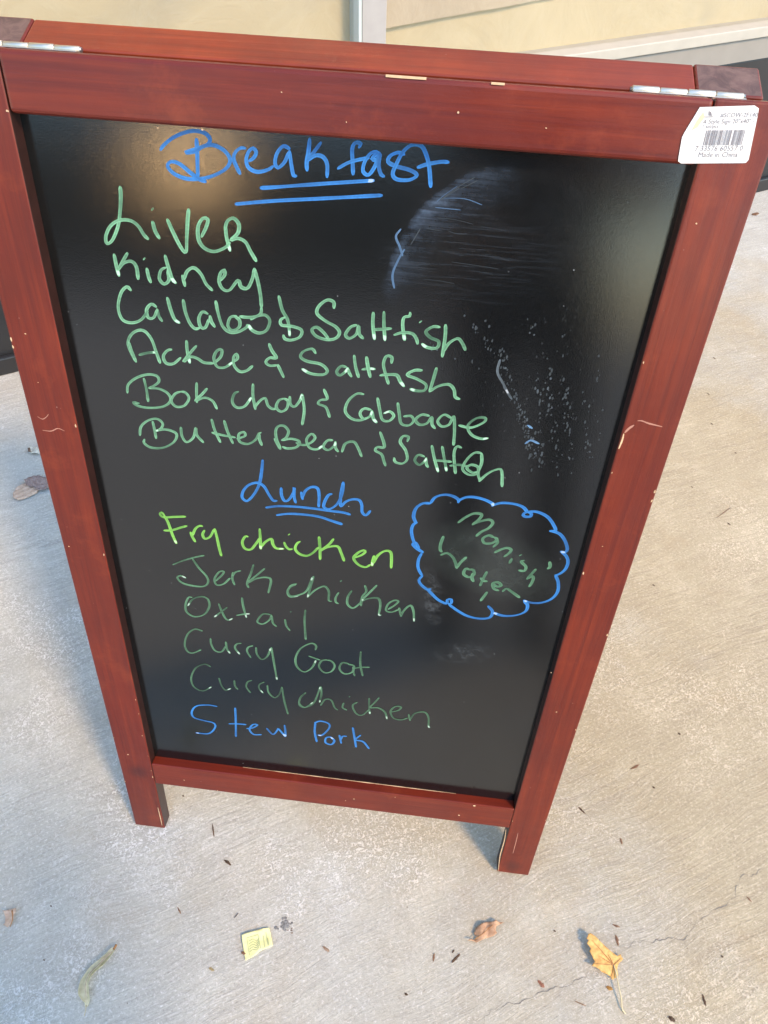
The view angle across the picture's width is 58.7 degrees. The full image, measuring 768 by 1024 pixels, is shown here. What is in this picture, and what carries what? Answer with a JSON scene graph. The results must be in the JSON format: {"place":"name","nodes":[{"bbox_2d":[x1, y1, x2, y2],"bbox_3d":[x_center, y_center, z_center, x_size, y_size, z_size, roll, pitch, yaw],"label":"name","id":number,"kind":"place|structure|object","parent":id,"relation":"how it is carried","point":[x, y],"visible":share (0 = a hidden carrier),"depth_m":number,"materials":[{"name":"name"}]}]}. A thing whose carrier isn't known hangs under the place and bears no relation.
{"place":"outdoors","nodes":[
{"label":"outdoors","id":0,"kind":"place"},
{"bbox_2d":[0,190,767,1023],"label":"ground","id":1,"kind":"structure","parent":0,"point":[382,906],"depth_m":1.06,"materials":[{"name":"concrete"}]},
{"bbox_2d":[2,908,15,927],"bbox_3d":[-0.538,0.583,0.979,0.019,0.006,0.024,-8,51,-9],"label":"leaf scrap","id":2,"kind":"object","parent":1,"relation":"on","point":[9,913],"visible":1,"depth_m":0.98,"materials":[{"name":"plant"}]},
{"bbox_2d":[13,475,48,499],"bbox_3d":[-0.778,-0.057,1.504,0.080,0.009,0.055,-26,56,-22],"label":"brown leaf","id":3,"kind":"object","parent":1,"relation":"on","point":[31,486],"visible":0.94,"depth_m":1.50,"materials":[{"name":"plant"}]},
{"bbox_2d":[28,446,39,453],"bbox_3d":[-0.806,-0.143,1.573,0.032,0.005,0.022,0,50,-2],"label":"leaf curl","id":4,"kind":"object","parent":1,"relation":"on","point":[31,449],"visible":0.94,"depth_m":1.57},
{"bbox_2d":[78,944,116,1015],"bbox_3d":[-0.400,0.635,0.935,0.025,0.018,0.085,14,51,10],"label":"dry leaf","id":5,"kind":"object","parent":1,"relation":"on","point":[83,991],"visible":1,"depth_m":0.94,"materials":[{"name":"plant"}]},
{"bbox_2d":[242,928,272,960],"bbox_3d":[-0.180,0.612,0.970,0.041,0.004,0.032,-14,52,-13],"label":"paper scrap","id":6,"kind":"object","parent":1,"relation":"on","point":[255,942],"visible":1,"depth_m":0.97,"materials":[{"name":"yellow paper"}]},
{"bbox_2d":[274,917,292,930],"bbox_3d":[-0.145,0.598,0.987,0.017,0.002,0.023,34,57,24],"label":"lint clump","id":7,"kind":"object","parent":1,"relation":"on","point":[286,924],"visible":1,"depth_m":0.99,"materials":[{"name":"grey"}]},
{"bbox_2d":[0,16,767,874],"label":"sandwich board","id":8,"kind":"object","parent":1,"relation":"on","point":[356,378],"visible":1,"depth_m":0.62,"materials":[{"name":"brown wood"}]},
{"bbox_2d":[0,0,767,375],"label":"storefront","id":9,"kind":"object","parent":1,"relation":"on","point":[714,32],"visible":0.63,"depth_m":1.74,"materials":[{"name":"white paint"}]},
{"bbox_2d":[467,920,503,941],"bbox_3d":[0.147,0.604,0.985,0.060,0.006,0.020,-12,52,-12],"label":"brown leaf","id":10,"kind":"object","parent":1,"relation":"on","point":[484,930],"visible":1,"depth_m":0.98,"materials":[{"name":"brown plant"}]},
{"bbox_2d":[587,933,625,1013],"bbox_3d":[0.311,0.645,0.956,0.052,0.014,0.089,6,50,3],"label":"maple leaf","id":11,"kind":"object","parent":1,"relation":"on","point":[607,960],"visible":1,"depth_m":0.97,"materials":[{"name":"yellow plant"}]}
]}

